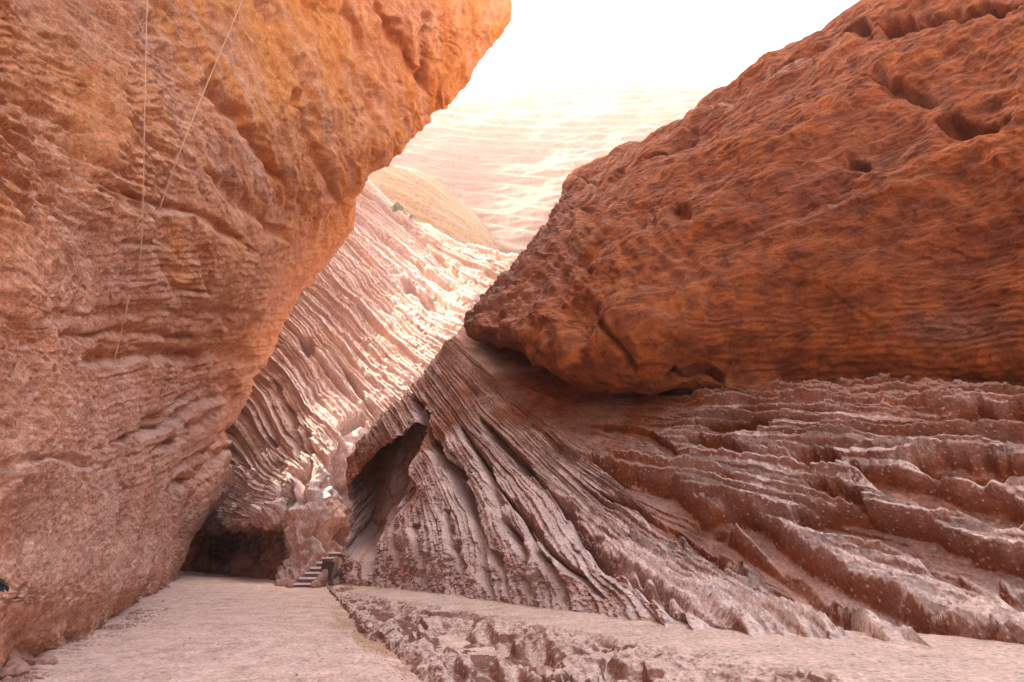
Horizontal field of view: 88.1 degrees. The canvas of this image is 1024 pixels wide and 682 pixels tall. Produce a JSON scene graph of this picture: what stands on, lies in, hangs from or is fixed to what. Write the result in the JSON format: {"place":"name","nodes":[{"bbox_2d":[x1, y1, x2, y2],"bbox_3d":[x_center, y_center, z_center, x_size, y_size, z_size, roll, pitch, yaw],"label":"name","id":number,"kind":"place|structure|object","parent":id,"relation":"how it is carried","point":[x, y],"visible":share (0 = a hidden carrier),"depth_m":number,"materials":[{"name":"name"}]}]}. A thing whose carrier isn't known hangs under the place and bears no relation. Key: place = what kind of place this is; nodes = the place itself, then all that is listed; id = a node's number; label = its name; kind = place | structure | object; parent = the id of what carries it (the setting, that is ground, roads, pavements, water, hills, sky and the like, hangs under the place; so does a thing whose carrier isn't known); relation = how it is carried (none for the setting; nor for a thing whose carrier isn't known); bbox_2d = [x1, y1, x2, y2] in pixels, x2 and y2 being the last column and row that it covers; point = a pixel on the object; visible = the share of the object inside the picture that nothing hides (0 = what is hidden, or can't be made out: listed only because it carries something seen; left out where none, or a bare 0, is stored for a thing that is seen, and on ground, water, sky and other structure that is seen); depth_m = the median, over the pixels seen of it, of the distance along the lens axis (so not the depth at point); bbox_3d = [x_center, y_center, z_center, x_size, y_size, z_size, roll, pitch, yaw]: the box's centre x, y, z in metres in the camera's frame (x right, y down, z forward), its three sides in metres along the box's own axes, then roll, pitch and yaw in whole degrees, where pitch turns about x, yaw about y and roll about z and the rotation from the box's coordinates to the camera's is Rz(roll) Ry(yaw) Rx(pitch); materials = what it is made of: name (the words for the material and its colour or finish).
{"place":"outdoors","nodes":[
{"label":"outdoors","id":0,"kind":"place"},
{"bbox_2d":[0,0,511,667],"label":"cliff","id":1,"kind":"structure","parent":0,"point":[310,116],"depth_m":11.47,"materials":[{"name":"brown stone"}]},
{"bbox_2d":[0,578,8,592],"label":"plant","id":2,"kind":"object","parent":1,"relation":"attached to","point":[3,585],"visible":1,"depth_m":4.96,"materials":[{"name":"green plant"}]},
{"bbox_2d":[111,295,129,371],"bbox_3d":[-6.883,-0.123,9.299,0.030,1.128,1.017,15,-26,-33],"label":"hanging rope","id":3,"kind":"object","parent":1,"relation":"hanging from","point":[120,332],"visible":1,"depth_m":9.44,"materials":[{"name":"fabric"}]},
{"bbox_2d":[139,0,147,272],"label":"hanging rope","id":4,"kind":"object","parent":1,"relation":"hanging from","point":[144,139],"visible":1,"depth_m":8.54,"materials":[{"name":"fabric"}]},
{"bbox_2d":[159,1,241,208],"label":"hanging rope","id":5,"kind":"object","parent":1,"relation":"hanging from","point":[196,109],"visible":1,"depth_m":10.38,"materials":[{"name":"beige fabric"}]},
{"bbox_2d":[0,571,536,681],"bbox_3d":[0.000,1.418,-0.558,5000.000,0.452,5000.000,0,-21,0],"label":"ground","id":6,"kind":"structure","parent":0,"point":[294,631],"depth_m":8.29,"materials":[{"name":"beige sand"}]},
{"bbox_2d":[0,658,30,680],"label":"boulder","id":7,"kind":"object","parent":6,"relation":"on","point":[18,667],"visible":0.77,"depth_m":6.21,"materials":[{"name":"stone"}]},
{"bbox_2d":[28,654,57,665],"bbox_3d":[-6.011,4.138,6.803,0.315,0.201,0.266,9,-23,-22],"label":"boulder","id":8,"kind":"object","parent":6,"relation":"on","point":[45,659],"visible":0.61,"depth_m":6.75,"materials":[{"name":"stone"}]},
{"bbox_2d":[274,577,290,586],"bbox_3d":[-9.089,9.677,21.034,0.703,0.514,0.594,3,-22,-7],"label":"boulder","id":9,"kind":"object","parent":6,"relation":"on","point":[282,581],"visible":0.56,"depth_m":20.85,"materials":[{"name":"stone"}]},
{"bbox_2d":[286,552,341,587],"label":"staircase","id":10,"kind":"structure","parent":6,"relation":"on","point":[310,574],"depth_m":21.10,"materials":[{"name":"stone"}]},
{"bbox_2d":[320,561,334,578],"bbox_3d":[-7.447,9.194,21.272,0.475,0.634,0.118,6,-29,2],"label":"board","id":11,"kind":"object","parent":10,"relation":"on","point":[328,565],"visible":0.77,"depth_m":21.29,"materials":[{"name":"brown wood"}]},
{"bbox_2d":[337,585,353,591],"bbox_3d":[-5.678,8.570,18.161,0.473,0.374,0.575,-6,-22,14],"label":"boulder","id":12,"kind":"object","parent":6,"relation":"on","point":[345,588],"visible":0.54,"depth_m":18.02,"materials":[{"name":"stone"}]},
{"bbox_2d":[489,660,514,668],"bbox_3d":[-0.121,3.945,6.312,0.368,0.254,0.336,15,-26,-33],"label":"boulder","id":13,"kind":"object","parent":6,"relation":"on","point":[491,664],"visible":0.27,"depth_m":6.29,"materials":[{"name":"stone"}]},
{"bbox_2d":[534,665,552,677],"bbox_3d":[0.387,3.889,6.143,0.277,0.217,0.335,-14,-26,32],"label":"boulder","id":14,"kind":"object","parent":6,"relation":"on","point":[540,671],"visible":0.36,"depth_m":6.10,"materials":[{"name":"stone"}]},
{"bbox_2d":[180,180,517,579],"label":"cliff","id":15,"kind":"structure","parent":0,"point":[374,321],"depth_m":38.55,"materials":[{"name":"stone"}]},
{"bbox_2d":[391,202,406,213],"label":"shrub","id":16,"kind":"object","parent":15,"relation":"on","point":[397,206],"visible":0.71,"depth_m":66.08,"materials":[{"name":"beige plant"}]},
{"bbox_2d":[368,163,497,250],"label":"hill","id":17,"kind":"structure","parent":0,"point":[423,197],"depth_m":83.23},
{"bbox_2d":[391,85,715,254],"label":"hill","id":18,"kind":"structure","parent":0,"point":[502,165],"depth_m":131.38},
{"bbox_2d":[460,0,858,92],"label":"sky","id":19,"kind":"structure","parent":0,"point":[546,44],"materials":[{"name":"white"}]},
{"bbox_2d":[326,582,1023,681],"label":"bank","id":20,"kind":"structure","parent":0,"point":[569,646],"depth_m":6.05,"materials":[{"name":"stone"}]},
{"bbox_2d":[327,577,340,585],"bbox_3d":[-7.148,9.857,21.473,0.684,0.504,0.637,-6,-22,14],"label":"boulder","id":21,"kind":"object","parent":20,"relation":"on","point":[335,581],"visible":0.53,"depth_m":21.31,"materials":[{"name":"stone"}]},
{"bbox_2d":[335,0,1023,645],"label":"cliff","id":22,"kind":"structure","parent":0,"point":[743,352],"depth_m":12.00,"materials":[{"name":"brown stone"}]}
]}

